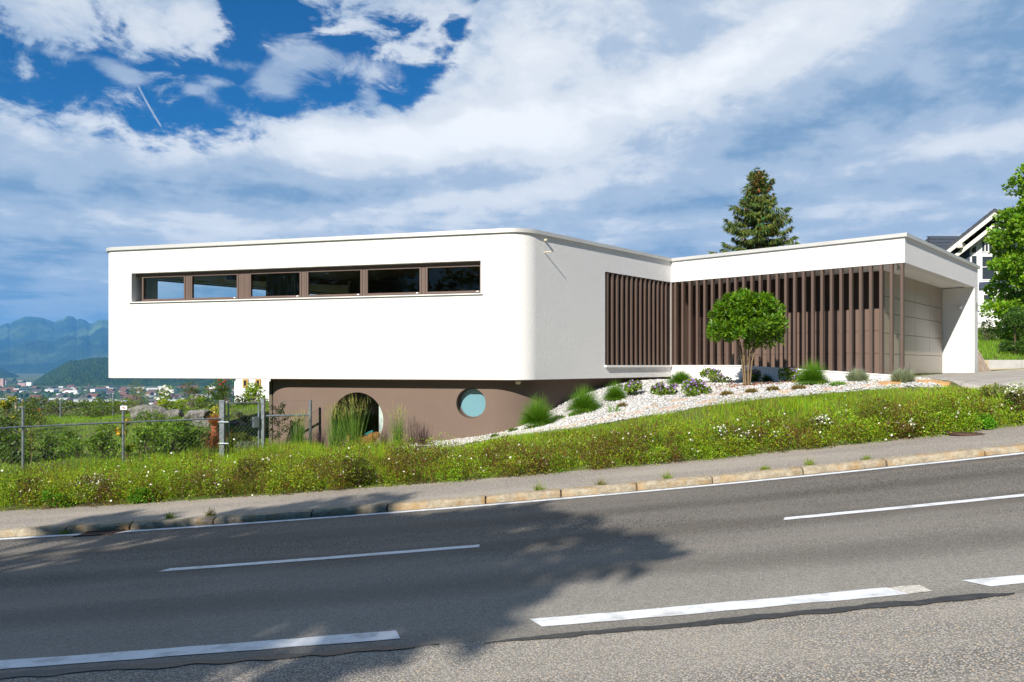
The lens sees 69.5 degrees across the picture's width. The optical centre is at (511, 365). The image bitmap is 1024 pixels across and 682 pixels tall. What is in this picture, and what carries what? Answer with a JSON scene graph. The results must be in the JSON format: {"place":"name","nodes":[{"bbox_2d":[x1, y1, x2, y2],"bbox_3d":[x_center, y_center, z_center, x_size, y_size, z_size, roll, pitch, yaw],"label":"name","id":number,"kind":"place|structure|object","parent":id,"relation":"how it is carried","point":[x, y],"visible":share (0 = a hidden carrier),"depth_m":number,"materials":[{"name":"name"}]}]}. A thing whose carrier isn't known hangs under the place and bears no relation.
{"place":"outdoors","nodes":[
{"label":"outdoors","id":0,"kind":"place"},
{"bbox_2d":[0,316,108,373],"bbox_3d":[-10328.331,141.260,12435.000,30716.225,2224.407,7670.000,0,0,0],"label":"mountains","id":1,"kind":"structure","parent":0,"point":[33,345],"depth_m":10729.58,"materials":[{"name":"stone"}]},
{"bbox_2d":[33,357,235,385],"bbox_3d":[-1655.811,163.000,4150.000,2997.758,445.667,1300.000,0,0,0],"label":"hill","id":2,"kind":"structure","parent":0,"point":[91,371],"depth_m":3675.50,"materials":[{"name":"plant"}]},
{"bbox_2d":[0,404,359,475],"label":"lawn grass","id":3,"kind":"structure","parent":0,"point":[85,418],"depth_m":22.78,"materials":[{"name":"plant"}]},
{"bbox_2d":[280,409,319,447],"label":"reed grass","id":4,"kind":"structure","parent":0,"point":[299,437],"depth_m":17.02,"materials":[{"name":"plant"}]},
{"bbox_2d":[0,452,1023,678],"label":"road","id":5,"kind":"structure","parent":0,"point":[517,570],"depth_m":6.05,"materials":[{"name":"asphalt"}]},
{"bbox_2d":[0,662,169,678],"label":"tar seam","id":6,"kind":"object","parent":5,"relation":"on","point":[39,672],"visible":1,"depth_m":4.30,"materials":[{"name":"asphalt"}]},
{"bbox_2d":[73,529,123,536],"bbox_3d":[-5.360,2.185,9.580,0.501,0.071,0.304,0,0,0],"label":"drain grate","id":7,"kind":"object","parent":5,"relation":"on","point":[96,533],"visible":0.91,"depth_m":9.59,"materials":[{"name":"metal"}]},
{"bbox_2d":[0,630,399,668],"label":"road marking","id":8,"kind":"object","parent":5,"relation":"on","point":[203,649],"visible":1,"depth_m":4.51,"materials":[{"name":"paint"}]},
{"bbox_2d":[117,643,438,669],"bbox_3d":[-1.360,1.683,4.269,1.880,0.148,0.106,0,0,0],"label":"tar seam","id":9,"kind":"object","parent":5,"relation":"on","point":[269,657],"visible":1,"depth_m":4.27,"materials":[{"name":"asphalt"}]},
{"bbox_2d":[158,544,479,571],"bbox_3d":[-1.820,1.826,7.001,3.020,0.232,0.126,0,0,0],"label":"road marking","id":10,"kind":"object","parent":5,"relation":"on","point":[321,558],"visible":1,"depth_m":7.00,"materials":[{"name":"paint"}]},
{"bbox_2d":[117,452,1023,532],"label":"road marking","id":11,"kind":"object","parent":5,"relation":"on","point":[573,497],"visible":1,"depth_m":9.60,"materials":[{"name":"paint"}]},
{"bbox_2d":[531,587,906,625],"bbox_3d":[1.245,1.476,4.509,2.270,0.209,0.178,0,0,0],"label":"road marking","id":12,"kind":"object","parent":5,"relation":"on","point":[719,606],"visible":1,"depth_m":4.51,"materials":[{"name":"paint"}]},
{"bbox_2d":[686,592,1014,623],"bbox_3d":[1.950,1.401,4.262,1.900,0.175,0.120,0,0,0],"label":"tar seam","id":13,"kind":"object","parent":5,"relation":"on","point":[886,604],"visible":1,"depth_m":4.26,"materials":[{"name":"asphalt"}]},
{"bbox_2d":[784,494,1023,519],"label":"road marking","id":14,"kind":"object","parent":5,"relation":"on","point":[907,506],"visible":1,"depth_m":7.00,"materials":[{"name":"paint"}]},
{"bbox_2d":[890,585,931,593],"bbox_3d":[2.431,1.370,4.513,0.198,0.024,0.164,0,0,0],"label":"road marking","id":15,"kind":"object","parent":5,"relation":"on","point":[912,589],"visible":1,"depth_m":4.51,"materials":[{"name":"paint"}]},
{"bbox_2d":[963,575,1023,585],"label":"road marking","id":16,"kind":"object","parent":5,"relation":"on","point":[1004,580],"visible":1,"depth_m":4.52,"materials":[{"name":"paint"}]},
{"bbox_2d":[0,593,1023,681],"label":"road shoulder","id":17,"kind":"object","parent":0,"point":[978,640],"visible":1,"depth_m":3.85},
{"bbox_2d":[485,619,758,642],"bbox_3d":[0.670,1.516,4.237,1.660,0.143,0.104,0,0,0],"label":"tar seam","id":18,"kind":"object","parent":17,"relation":"on","point":[618,629],"visible":1,"depth_m":4.23,"materials":[{"name":"asphalt"}]},
{"bbox_2d":[0,425,1023,528],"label":"pavement","id":19,"kind":"structure","parent":0,"point":[400,493],"depth_m":10.68,"materials":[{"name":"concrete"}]},
{"bbox_2d":[0,328,1023,510],"bbox_3d":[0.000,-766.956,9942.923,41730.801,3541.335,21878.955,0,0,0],"label":"ground","id":20,"kind":"structure","parent":0,"point":[30,377],"depth_m":13.21,"materials":[{"name":"plant"}]},
{"bbox_2d":[0,395,19,421],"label":"perennial","id":21,"kind":"object","parent":20,"relation":"on","point":[3,404],"visible":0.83,"depth_m":19.99,"materials":[{"name":"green plant"}]},
{"bbox_2d":[0,416,33,463],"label":"garden shrub","id":22,"kind":"object","parent":20,"relation":"on","point":[4,421],"visible":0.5,"depth_m":15.82,"materials":[{"name":"green plant"}]},
{"bbox_2d":[0,433,37,464],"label":"garden shrub","id":23,"kind":"object","parent":20,"relation":"on","point":[10,449],"visible":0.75,"depth_m":15.54,"materials":[{"name":"green plant"}]},
{"bbox_2d":[10,399,41,432],"bbox_3d":[-14.128,1.556,21.486,0.885,1.190,0.679,0,0,33],"label":"garden shrub","id":24,"kind":"object","parent":20,"relation":"on","point":[29,413],"visible":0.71,"depth_m":21.46,"materials":[{"name":"green plant"}]},
{"bbox_2d":[18,424,41,464],"bbox_3d":[-9.648,1.652,14.794,0.420,0.930,0.279,0,0,-23],"label":"sapling","id":25,"kind":"object","parent":20,"relation":"on","point":[31,439],"visible":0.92,"depth_m":14.79,"materials":[{"name":"green plant"}]},
{"bbox_2d":[15,477,46,505],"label":"verge shrub","id":26,"kind":"object","parent":20,"relation":"on","point":[27,483],"visible":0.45,"depth_m":11.82,"materials":[{"name":"green plant"}]},
{"bbox_2d":[24,395,52,415],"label":"garden shrub","id":27,"kind":"object","parent":20,"relation":"on","point":[43,401],"visible":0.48,"depth_m":29.38,"materials":[{"name":"green plant"}]},
{"bbox_2d":[30,430,70,459],"bbox_3d":[-10.168,1.769,16.269,0.840,0.725,0.598,0,0,-28],"label":"garden shrub","id":28,"kind":"object","parent":20,"relation":"on","point":[51,443],"visible":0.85,"depth_m":16.18,"materials":[{"name":"green plant"}]},
{"bbox_2d":[41,490,70,507],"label":"verge shrub","id":29,"kind":"object","parent":20,"relation":"on","point":[45,495],"visible":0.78,"depth_m":11.46,"materials":[{"name":"green plant"}]},
{"bbox_2d":[42,397,76,415],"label":"garden shrub","id":30,"kind":"object","parent":20,"relation":"on","point":[50,410],"visible":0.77,"depth_m":29.52,"materials":[{"name":"green plant"}]},
{"bbox_2d":[43,430,78,447],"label":"garden shrub","id":31,"kind":"object","parent":20,"relation":"on","point":[68,434],"visible":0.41,"depth_m":18.50,"materials":[{"name":"green plant"}]},
{"bbox_2d":[57,437,84,458],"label":"garden shrub","id":32,"kind":"object","parent":20,"relation":"on","point":[74,445],"visible":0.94,"depth_m":16.22,"materials":[{"name":"green plant"}]},
{"bbox_2d":[65,399,100,416],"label":"garden shrub","id":33,"kind":"object","parent":20,"relation":"on","point":[79,403],"visible":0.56,"depth_m":29.38,"materials":[{"name":"green plant"}]},
{"bbox_2d":[71,401,119,418],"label":"garden shrub","id":34,"kind":"object","parent":20,"relation":"on","point":[98,413],"visible":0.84,"depth_m":27.42,"materials":[{"name":"green plant"}]},
{"bbox_2d":[75,473,115,497],"bbox_3d":[-6.717,1.992,11.933,0.793,0.501,0.453,0,0,33],"label":"verge shrub","id":35,"kind":"object","parent":20,"relation":"on","point":[101,482],"visible":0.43,"depth_m":11.88,"materials":[{"name":"green plant"}]},
{"bbox_2d":[83,421,121,458],"bbox_3d":[-8.976,1.666,16.204,0.713,0.910,0.764,0,0,-45],"label":"garden shrub","id":36,"kind":"object","parent":20,"relation":"on","point":[101,442],"visible":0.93,"depth_m":16.13,"materials":[{"name":"green plant"}]},
{"bbox_2d":[0,403,218,473],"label":"chain link fence","id":37,"kind":"object","parent":20,"relation":"on","point":[22,435],"visible":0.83,"depth_m":14.77,"materials":[{"name":"metal"}]},
{"bbox_2d":[115,418,135,459],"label":"climbing rose","id":38,"kind":"object","parent":37,"relation":"attached to","point":[128,448],"visible":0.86,"depth_m":15.23,"materials":[{"name":"yellow plant"}]},
{"bbox_2d":[0,378,233,411],"bbox_3d":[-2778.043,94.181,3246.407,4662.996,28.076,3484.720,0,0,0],"label":"valley woods","id":39,"kind":"object","parent":20,"relation":"on","point":[48,394],"visible":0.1,"depth_m":2383.63,"materials":[{"name":"plant"}]},
{"bbox_2d":[109,398,140,414],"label":"garden shrub","id":40,"kind":"object","parent":20,"relation":"on","point":[117,403],"visible":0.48,"depth_m":29.39,"materials":[{"name":"green plant"}]},
{"bbox_2d":[125,380,149,413],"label":"garden shrub","id":41,"kind":"object","parent":20,"relation":"on","point":[143,400],"visible":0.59,"depth_m":28.02,"materials":[{"name":"green plant"}]},
{"bbox_2d":[127,487,156,503],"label":"verge shrub","id":42,"kind":"object","parent":20,"relation":"on","point":[137,499],"visible":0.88,"depth_m":11.41,"materials":[{"name":"green plant"}]},
{"bbox_2d":[130,425,156,455],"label":"garden shrub","id":43,"kind":"object","parent":20,"relation":"on","point":[142,432],"visible":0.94,"depth_m":15.97,"materials":[{"name":"green plant"}]},
{"bbox_2d":[128,404,167,419],"bbox_3d":[-12.160,1.656,24.749,1.314,0.721,0.875,0,0,0],"label":"boulder","id":44,"kind":"object","parent":20,"relation":"on","point":[144,408],"visible":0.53,"depth_m":24.52,"materials":[{"name":"stone"}]},
{"bbox_2d":[134,409,169,426],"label":"garden shrub","id":45,"kind":"object","parent":20,"relation":"on","point":[150,415],"visible":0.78,"depth_m":23.56,"materials":[{"name":"green plant"}]},
{"bbox_2d":[134,422,169,453],"bbox_3d":[-8.410,1.684,17.210,0.890,0.852,0.583,0,0,0],"label":"garden shrub","id":46,"kind":"object","parent":20,"relation":"on","point":[158,425],"visible":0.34,"depth_m":17.15,"materials":[{"name":"green plant"}]},
{"bbox_2d":[153,385,174,402],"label":"rose bush","id":47,"kind":"object","parent":20,"relation":"on","point":[162,392],"visible":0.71,"depth_m":26.41,"materials":[{"name":"white plant"}]},
{"bbox_2d":[149,417,198,456],"bbox_3d":[-7.625,1.634,16.582,1.101,0.967,0.936,0,0,0],"label":"garden shrub","id":48,"kind":"object","parent":20,"relation":"on","point":[178,429],"visible":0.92,"depth_m":16.51,"materials":[{"name":"green plant"}]},
{"bbox_2d":[175,424,204,453],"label":"garden shrub","id":49,"kind":"object","parent":20,"relation":"on","point":[196,433],"visible":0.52,"depth_m":16.88,"materials":[{"name":"green plant"}]},
{"bbox_2d":[178,381,205,408],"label":"garden shrub","id":50,"kind":"object","parent":20,"relation":"on","point":[193,392],"visible":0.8,"depth_m":28.99,"materials":[{"name":"green plant"}]},
{"bbox_2d":[183,409,211,421],"bbox_3d":[-10.542,1.702,24.776,0.928,0.478,0.714,0,0,0],"label":"boulder","id":51,"kind":"object","parent":20,"relation":"on","point":[200,415],"visible":0.63,"depth_m":24.50,"materials":[{"name":"stone"}]},
{"bbox_2d":[188,395,213,408],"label":"perennial","id":52,"kind":"object","parent":20,"relation":"on","point":[203,401],"visible":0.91,"depth_m":26.57,"materials":[{"name":"green plant"}]},
{"bbox_2d":[199,414,231,448],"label":"garden column","id":53,"kind":"structure","parent":20,"relation":"on","point":[215,426],"depth_m":18.21,"materials":[{"name":"orange ceramic"}]},
{"bbox_2d":[203,379,233,405],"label":"rose bush","id":54,"kind":"object","parent":20,"relation":"on","point":[220,389],"visible":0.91,"depth_m":26.84,"materials":[{"name":"green plant"}]},
{"bbox_2d":[218,398,265,456],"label":"garden gate","id":55,"kind":"structure","parent":20,"relation":"on","point":[222,421],"depth_m":16.34,"materials":[{"name":"metal"}]},
{"bbox_2d":[226,431,257,447],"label":"garden shrub","id":56,"kind":"object","parent":20,"relation":"on","point":[240,436],"visible":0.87,"depth_m":18.50,"materials":[{"name":"green plant"}]},
{"bbox_2d":[234,379,269,401],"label":"neighbour house","id":57,"kind":"structure","parent":20,"relation":"on","point":[239,386],"depth_m":58.00,"materials":[{"name":"white paint"}]},
{"bbox_2d":[231,457,273,487],"bbox_3d":[-4.343,1.800,12.293,0.671,0.562,0.584,0,0,-31],"label":"verge shrub","id":58,"kind":"object","parent":20,"relation":"on","point":[245,466],"visible":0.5,"depth_m":12.22,"materials":[{"name":"green plant"}]},
{"bbox_2d":[243,382,268,405],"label":"garden shrub","id":59,"kind":"object","parent":20,"relation":"on","point":[254,390],"visible":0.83,"depth_m":28.96,"materials":[{"name":"green plant"}]},
{"bbox_2d":[265,401,294,447],"bbox_3d":[-5.422,1.541,17.200,0.752,1.412,0.539,0,0,0],"label":"sapling","id":60,"kind":"object","parent":20,"relation":"on","point":[284,419],"visible":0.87,"depth_m":17.24,"materials":[{"name":"green plant"}]},
{"bbox_2d":[266,400,311,443],"bbox_3d":[-5.189,1.550,17.185,1.026,1.460,0.065,0,0,-20],"label":"chain link fence","id":61,"kind":"object","parent":20,"relation":"on","point":[310,418],"visible":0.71,"depth_m":17.30,"materials":[{"name":"metal"}]},
{"bbox_2d":[323,401,351,449],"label":"reed grass","id":62,"kind":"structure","parent":20,"relation":"on","point":[338,437],"depth_m":16.95,"materials":[{"name":"plant"}]},
{"bbox_2d":[338,455,378,486],"bbox_3d":[-2.473,1.694,11.634,0.737,0.550,0.490,0,0,25],"label":"verge shrub","id":63,"kind":"object","parent":20,"relation":"on","point":[358,473],"visible":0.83,"depth_m":11.60,"materials":[{"name":"green plant"}]},
{"bbox_2d":[1,397,1011,501],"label":"white flowers","id":64,"kind":"object","parent":20,"relation":"on","point":[510,456],"visible":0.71,"depth_m":11.62,"materials":[{"name":"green plant"}]},
{"bbox_2d":[0,384,1022,507],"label":"dry stems","id":65,"kind":"object","parent":20,"relation":"on","point":[503,448],"visible":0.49,"depth_m":12.07,"materials":[{"name":"plant"}]},
{"bbox_2d":[0,379,1023,510],"bbox_3d":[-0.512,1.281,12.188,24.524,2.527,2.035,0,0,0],"label":"ground cover","id":66,"kind":"object","parent":20,"relation":"on","point":[914,415],"visible":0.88,"depth_m":11.62,"materials":[{"name":"green plant"}]},
{"bbox_2d":[0,443,1023,537],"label":"kerb","id":67,"kind":"structure","parent":20,"relation":"on","point":[547,493],"depth_m":9.74,"materials":[{"name":"concrete"}]},
{"bbox_2d":[106,228,979,446],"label":"modern house","id":68,"kind":"structure","parent":20,"relation":"on","point":[465,333],"depth_m":17.80,"materials":[{"name":"paint"}]},
{"bbox_2d":[142,275,185,300],"bbox_3d":[-8.743,-1.938,18.561,1.281,0.632,0.070,0,0,14],"label":"window","id":69,"kind":"structure","parent":68,"relation":"in","point":[161,276],"depth_m":18.55,"materials":[{"name":"brown glass"}]},
{"bbox_2d":[191,273,238,299],"bbox_3d":[-7.321,-1.938,18.190,1.351,0.632,0.079,0,0,14],"label":"window","id":70,"kind":"structure","parent":68,"relation":"in","point":[217,274],"depth_m":18.19,"materials":[{"name":"brown glass"}]},
{"bbox_2d":[249,270,301,298],"bbox_3d":[-5.690,-1.938,17.774,1.408,0.632,0.070,0,0,14],"label":"window","id":71,"kind":"structure","parent":68,"relation":"in","point":[273,272],"depth_m":17.76,"materials":[{"name":"brown glass"}]},
{"bbox_2d":[307,268,361,296],"bbox_3d":[-4.177,-1.938,17.379,1.437,0.632,0.079,0,0,14],"label":"window","id":72,"kind":"structure","parent":68,"relation":"in","point":[357,269],"depth_m":17.37,"materials":[{"name":"brown glass"}]},
{"bbox_2d":[366,266,421,295],"bbox_3d":[-2.722,-1.938,17.004,1.375,0.632,0.079,0,0,14],"label":"window","id":73,"kind":"structure","parent":68,"relation":"in","point":[413,267],"depth_m":16.99,"materials":[{"name":"brown glass"}]},
{"bbox_2d":[426,264,480,293],"bbox_3d":[-1.310,-1.938,16.640,1.336,0.632,0.079,0,0,14],"label":"window","id":74,"kind":"structure","parent":68,"relation":"in","point":[469,265],"depth_m":16.65,"materials":[{"name":"brown glass"}]},
{"bbox_2d":[459,388,485,417],"bbox_3d":[-0.881,0.862,16.890,0.688,0.688,0.060,0,0,14],"label":"round window","id":75,"kind":"structure","parent":68,"relation":"in","point":[472,403],"depth_m":16.90,"materials":[{"name":"teal glass"}]},
{"bbox_2d":[884,271,942,373],"bbox_3d":[11.166,-1.048,20.385,0.095,2.563,5.728,0,0,43],"label":"garage door","id":76,"kind":"structure","parent":68,"relation":"in","point":[924,301],"depth_m":20.47,"materials":[{"name":"beige metal"}]},
{"bbox_2d":[342,377,943,450],"bbox_3d":[2.175,1.132,17.129,13.150,1.750,7.657,0,0,0],"label":"gravel bed","id":77,"kind":"object","parent":20,"relation":"on","point":[779,395],"visible":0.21,"depth_m":14.32,"materials":[{"name":"gravel"}]},
{"bbox_2d":[336,392,371,447],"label":"reed grass","id":78,"kind":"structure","parent":77,"relation":"on","point":[355,431],"depth_m":16.93,"materials":[{"name":"plant"}]},
{"bbox_2d":[386,403,408,445],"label":"reed grass","id":79,"kind":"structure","parent":77,"relation":"on","point":[396,437],"depth_m":16.52,"materials":[{"name":"plant"}]},
{"bbox_2d":[414,422,433,444],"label":"purple grass","id":80,"kind":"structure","parent":77,"relation":"on","point":[421,439],"depth_m":16.28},
{"bbox_2d":[514,391,557,427],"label":"fountain grass","id":81,"kind":"object","parent":77,"relation":"on","point":[536,414],"depth_m":15.41,"materials":[{"name":"plant"}]},
{"bbox_2d":[564,383,605,413],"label":"fountain grass","id":82,"kind":"object","parent":77,"relation":"on","point":[584,401],"depth_m":15.81,"materials":[{"name":"plant"}]},
{"bbox_2d":[602,381,627,401],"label":"fountain grass","id":83,"kind":"object","parent":77,"relation":"on","point":[615,392],"depth_m":16.45,"materials":[{"name":"plant"}]},
{"bbox_2d":[617,379,643,395],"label":"geranium","id":84,"kind":"object","parent":77,"relation":"on","point":[632,386],"visible":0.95,"depth_m":16.68,"materials":[{"name":"green plant"}]},
{"bbox_2d":[332,374,940,448],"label":"gravel weeds","id":85,"kind":"object","parent":77,"relation":"on","point":[656,411],"visible":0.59,"depth_m":14.63,"materials":[{"name":"green plant"}]},
{"bbox_2d":[650,381,678,395],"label":"geranium","id":86,"kind":"object","parent":77,"relation":"on","point":[659,388],"visible":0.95,"depth_m":15.97,"materials":[{"name":"green plant"}]},
{"bbox_2d":[664,369,696,384],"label":"fountain grass","id":87,"kind":"object","parent":77,"relation":"on","point":[680,377],"depth_m":18.09,"materials":[{"name":"plant"}]},
{"bbox_2d":[681,378,711,396],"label":"geranium","id":88,"kind":"object","parent":77,"relation":"on","point":[695,387],"visible":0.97,"depth_m":15.10,"materials":[{"name":"green plant"}]},
{"bbox_2d":[699,366,731,382],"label":"geranium","id":89,"kind":"object","parent":77,"relation":"on","point":[716,375],"visible":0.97,"depth_m":18.12,"materials":[{"name":"green plant"}]},
{"bbox_2d":[705,287,789,385],"bbox_3d":[5.251,-0.592,16.571,1.875,2.388,1.698,0,0,29],"label":"round tree","id":90,"kind":"object","parent":77,"relation":"on","point":[757,320],"visible":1,"depth_m":16.22,"materials":[{"name":"green plant"}]},
{"bbox_2d":[778,367,801,380],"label":"geranium","id":91,"kind":"object","parent":77,"relation":"on","point":[788,372],"visible":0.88,"depth_m":17.64,"materials":[{"name":"green plant"}]},
{"bbox_2d":[792,357,831,384],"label":"fountain grass","id":92,"kind":"object","parent":77,"relation":"on","point":[813,373],"depth_m":14.65,"materials":[{"name":"plant"}]},
{"bbox_2d":[843,364,875,381],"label":"lavender","id":93,"kind":"object","parent":77,"relation":"on","point":[857,375],"visible":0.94,"depth_m":14.40,"materials":[{"name":"green plant"}]},
{"bbox_2d":[888,359,920,382],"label":"lavender","id":94,"kind":"object","parent":77,"relation":"on","point":[902,375],"visible":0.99,"depth_m":13.75,"materials":[{"name":"green plant"}]},
{"bbox_2d":[714,424,757,443],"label":"verge shrub","id":95,"kind":"object","parent":20,"relation":"on","point":[724,427],"visible":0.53,"depth_m":11.80,"materials":[{"name":"green plant"}]},
{"bbox_2d":[706,167,799,253],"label":"spruce","id":96,"kind":"object","parent":20,"relation":"on","point":[756,219],"visible":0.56,"depth_m":45.43,"materials":[{"name":"green plant"}]},
{"bbox_2d":[804,414,837,435],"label":"verge shrub","id":97,"kind":"object","parent":20,"relation":"on","point":[820,419],"visible":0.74,"depth_m":11.77,"materials":[{"name":"green plant"}]},
{"bbox_2d":[925,208,1023,327],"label":"gabled house","id":98,"kind":"structure","parent":20,"relation":"on","point":[970,245],"depth_m":42.69,"materials":[{"name":"tile"}]},
{"bbox_2d":[982,256,994,279],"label":"window","id":99,"kind":"structure","parent":98,"relation":"in","point":[987,274],"depth_m":42.59,"materials":[{"name":"white glass"}]},
{"bbox_2d":[975,413,997,429],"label":"verge shrub","id":100,"kind":"object","parent":20,"relation":"on","point":[990,423],"visible":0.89,"depth_m":11.39,"materials":[{"name":"green plant"}]},
{"bbox_2d":[978,318,1000,341],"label":"bush","id":101,"kind":"object","parent":20,"relation":"on","point":[984,326],"visible":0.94,"depth_m":30.96,"materials":[{"name":"green plant"}]},
{"bbox_2d":[979,382,1006,398],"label":"bramble","id":102,"kind":"object","parent":20,"relation":"on","point":[991,388],"visible":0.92,"depth_m":12.54,"materials":[{"name":"green plant"}]},
{"bbox_2d":[978,163,1023,340],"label":"broadleaf tree","id":103,"kind":"object","parent":20,"relation":"on","point":[1008,265],"visible":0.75,"depth_m":30.32,"materials":[{"name":"green plant"}]},
{"bbox_2d":[989,360,1023,369],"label":"retaining wall","id":104,"kind":"structure","parent":20,"relation":"on","point":[1000,364],"depth_m":25.20,"materials":[{"name":"concrete"}]},
{"bbox_2d":[997,306,1023,355],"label":"bush","id":105,"kind":"object","parent":20,"relation":"on","point":[1013,319],"visible":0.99,"depth_m":27.34,"materials":[{"name":"green plant"}]},
{"bbox_2d":[1000,384,1023,413],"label":"verge shrub","id":106,"kind":"object","parent":20,"relation":"on","point":[1013,395],"visible":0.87,"depth_m":11.83,"materials":[{"name":"green plant"}]},
{"bbox_2d":[0,0,1023,324],"label":"sky","id":107,"kind":"structure","parent":0,"point":[635,125],"materials":[{"name":"blue"}]},
{"bbox_2d":[915,369,1023,390],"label":"driveway","id":108,"kind":"structure","parent":0,"point":[980,379],"depth_m":15.09,"materials":[{"name":"concrete"}]},
{"bbox_2d":[978,328,1023,359],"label":"slope grass","id":109,"kind":"structure","parent":0,"point":[986,345],"depth_m":28.63,"materials":[{"name":"plant"}]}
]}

